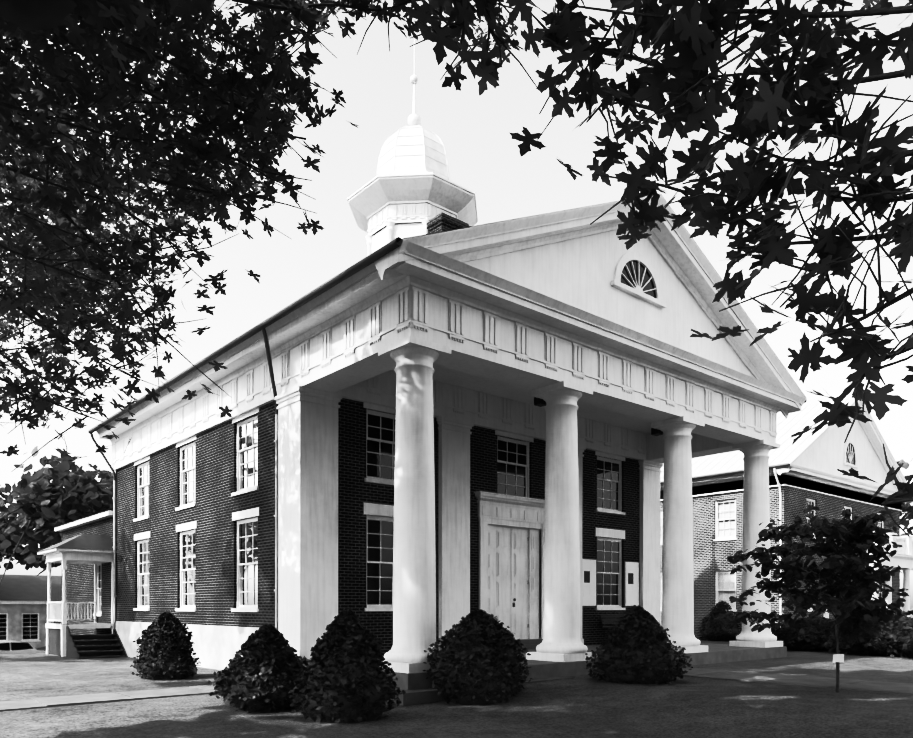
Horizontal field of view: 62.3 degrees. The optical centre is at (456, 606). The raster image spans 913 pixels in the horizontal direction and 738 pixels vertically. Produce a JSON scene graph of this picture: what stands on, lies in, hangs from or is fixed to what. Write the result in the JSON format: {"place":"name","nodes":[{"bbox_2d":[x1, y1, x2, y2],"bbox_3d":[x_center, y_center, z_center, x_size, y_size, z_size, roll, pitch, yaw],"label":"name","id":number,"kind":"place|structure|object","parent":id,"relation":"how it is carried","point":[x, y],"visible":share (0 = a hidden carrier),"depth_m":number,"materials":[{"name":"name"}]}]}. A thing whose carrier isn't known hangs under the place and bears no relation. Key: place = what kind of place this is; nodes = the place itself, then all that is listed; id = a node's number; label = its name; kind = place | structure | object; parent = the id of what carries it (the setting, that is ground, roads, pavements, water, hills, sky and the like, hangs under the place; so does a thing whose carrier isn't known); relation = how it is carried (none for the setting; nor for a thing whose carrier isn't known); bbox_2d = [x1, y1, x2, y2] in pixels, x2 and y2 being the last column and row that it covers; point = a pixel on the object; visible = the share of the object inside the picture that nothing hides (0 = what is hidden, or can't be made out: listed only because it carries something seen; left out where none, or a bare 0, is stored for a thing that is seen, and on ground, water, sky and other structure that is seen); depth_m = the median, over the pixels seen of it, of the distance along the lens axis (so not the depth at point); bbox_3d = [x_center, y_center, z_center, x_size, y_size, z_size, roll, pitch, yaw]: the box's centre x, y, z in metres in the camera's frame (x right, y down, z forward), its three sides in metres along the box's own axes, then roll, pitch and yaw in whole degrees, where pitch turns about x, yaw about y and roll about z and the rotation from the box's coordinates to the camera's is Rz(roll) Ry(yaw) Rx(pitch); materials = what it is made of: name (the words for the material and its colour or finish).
{"place":"outdoors","nodes":[
{"label":"outdoors","id":0,"kind":"place"},
{"bbox_2d":[0,0,912,536],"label":"maple","id":1,"kind":"object","parent":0,"point":[134,24],"depth_m":5.68,"materials":[{"name":"black plant"}]},
{"bbox_2d":[0,609,912,737],"bbox_3d":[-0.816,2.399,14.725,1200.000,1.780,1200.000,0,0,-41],"label":"ground","id":2,"kind":"structure","parent":0,"point":[582,706],"depth_m":12.21,"materials":[{"name":"grey plant"}]},
{"bbox_2d":[0,641,45,654],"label":"parked car","id":3,"kind":"object","parent":2,"relation":"on","point":[12,647],"visible":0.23,"depth_m":39.62,"materials":[{"name":"grey paint"}]},
{"bbox_2d":[0,485,53,569],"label":"tree","id":4,"kind":"object","parent":2,"relation":"on","point":[5,520],"visible":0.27,"depth_m":48.91,"materials":[{"name":"black plant"}]},
{"bbox_2d":[0,574,61,648],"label":"neighbour house","id":5,"kind":"structure","parent":2,"relation":"on","point":[23,607],"depth_m":52.39,"materials":[{"name":"white paint"}]},
{"bbox_2d":[0,436,112,583],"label":"tree","id":6,"kind":"object","parent":2,"relation":"on","point":[45,503],"visible":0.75,"depth_m":43.46,"materials":[{"name":"black plant"}]},
{"bbox_2d":[37,509,126,658],"bbox_3d":[-11.833,-1.371,32.829,11.670,7.200,9.685,0,0,-41],"label":"side porch","id":7,"kind":"object","parent":2,"relation":"on","point":[82,552],"visible":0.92,"depth_m":28.40,"materials":[{"name":"white paint"}]},
{"bbox_2d":[130,611,200,679],"bbox_3d":[-7.087,0.944,18.427,1.750,1.688,1.768,0,0,4],"label":"boxwood","id":8,"kind":"object","parent":2,"relation":"on","point":[166,645],"visible":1,"depth_m":17.97,"materials":[{"name":"black plant"}]},
{"bbox_2d":[208,624,313,712],"bbox_3d":[-3.207,1.038,12.872,2.034,1.495,1.731,0,0,-41],"label":"boxwood","id":9,"kind":"object","parent":2,"relation":"on","point":[265,667],"visible":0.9,"depth_m":12.48,"materials":[{"name":"black plant"}]},
{"bbox_2d":[281,609,407,722],"bbox_3d":[-1.682,0.912,11.795,1.862,1.768,1.634,0,0,-41],"label":"boxwood","id":10,"kind":"object","parent":2,"relation":"on","point":[347,679],"visible":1,"depth_m":11.41,"materials":[{"name":"black plant"}]},
{"bbox_2d":[88,40,806,704],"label":"courthouse","id":11,"kind":"structure","parent":2,"relation":"on","point":[446,412],"depth_m":19.46,"materials":[{"name":"white paint"}]},
{"bbox_2d":[0,667,912,710],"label":"walkways","id":12,"kind":"structure","parent":2,"relation":"on","point":[797,680],"depth_m":14.79,"materials":[{"name":"concrete"}]},
{"bbox_2d":[423,609,531,704],"bbox_3d":[0.436,0.885,14.013,1.926,1.734,2.274,0,0,18],"label":"boxwood","id":13,"kind":"object","parent":2,"relation":"on","point":[478,660],"visible":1,"depth_m":13.46,"materials":[{"name":"black plant"}]},
{"bbox_2d":[584,605,692,683],"bbox_3d":[3.708,0.778,15.685,2.034,1.639,2.301,0,0,-41],"label":"boxwood","id":14,"kind":"object","parent":2,"relation":"on","point":[636,646],"visible":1,"depth_m":15.17,"materials":[{"name":"black plant"}]},
{"bbox_2d":[697,601,740,640],"bbox_3d":[12.148,0.642,34.489,2.532,1.922,3.103,0,0,-41],"label":"boxwood","id":15,"kind":"object","parent":2,"relation":"on","point":[720,630],"visible":0.65,"depth_m":33.84,"materials":[{"name":"black plant"}]},
{"bbox_2d":[660,397,912,639],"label":"annex","id":16,"kind":"object","parent":2,"relation":"on","point":[804,472],"visible":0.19,"depth_m":34.63,"materials":[{"name":"brick"}]},
{"bbox_2d":[771,616,835,650],"bbox_3d":[13.036,0.991,27.723,3.686,1.333,4.199,0,0,18],"label":"shrub","id":17,"kind":"object","parent":2,"relation":"on","point":[790,638],"visible":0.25,"depth_m":26.78,"materials":[{"name":"black plant"}]},
{"bbox_2d":[713,505,912,692],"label":"dogwood","id":18,"kind":"object","parent":2,"relation":"on","point":[850,558],"visible":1,"depth_m":13.36,"materials":[{"name":"black plant"}]},
{"bbox_2d":[821,615,912,656],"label":"shrub","id":19,"kind":"object","parent":2,"relation":"on","point":[876,646],"visible":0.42,"depth_m":23.62,"materials":[{"name":"black plant"}]},
{"bbox_2d":[888,624,912,658],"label":"shrub","id":20,"kind":"object","parent":2,"relation":"on","point":[907,640],"visible":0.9,"depth_m":22.66,"materials":[{"name":"black plant"}]},
{"bbox_2d":[896,458,912,535],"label":"tree","id":21,"kind":"object","parent":2,"relation":"on","point":[908,508],"visible":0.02,"depth_m":51.66,"materials":[{"name":"grey plant"}]},
{"bbox_2d":[0,0,912,608],"label":"sky","id":22,"kind":"structure","parent":0,"point":[474,130],"materials":[{"name":"white"}]}
]}

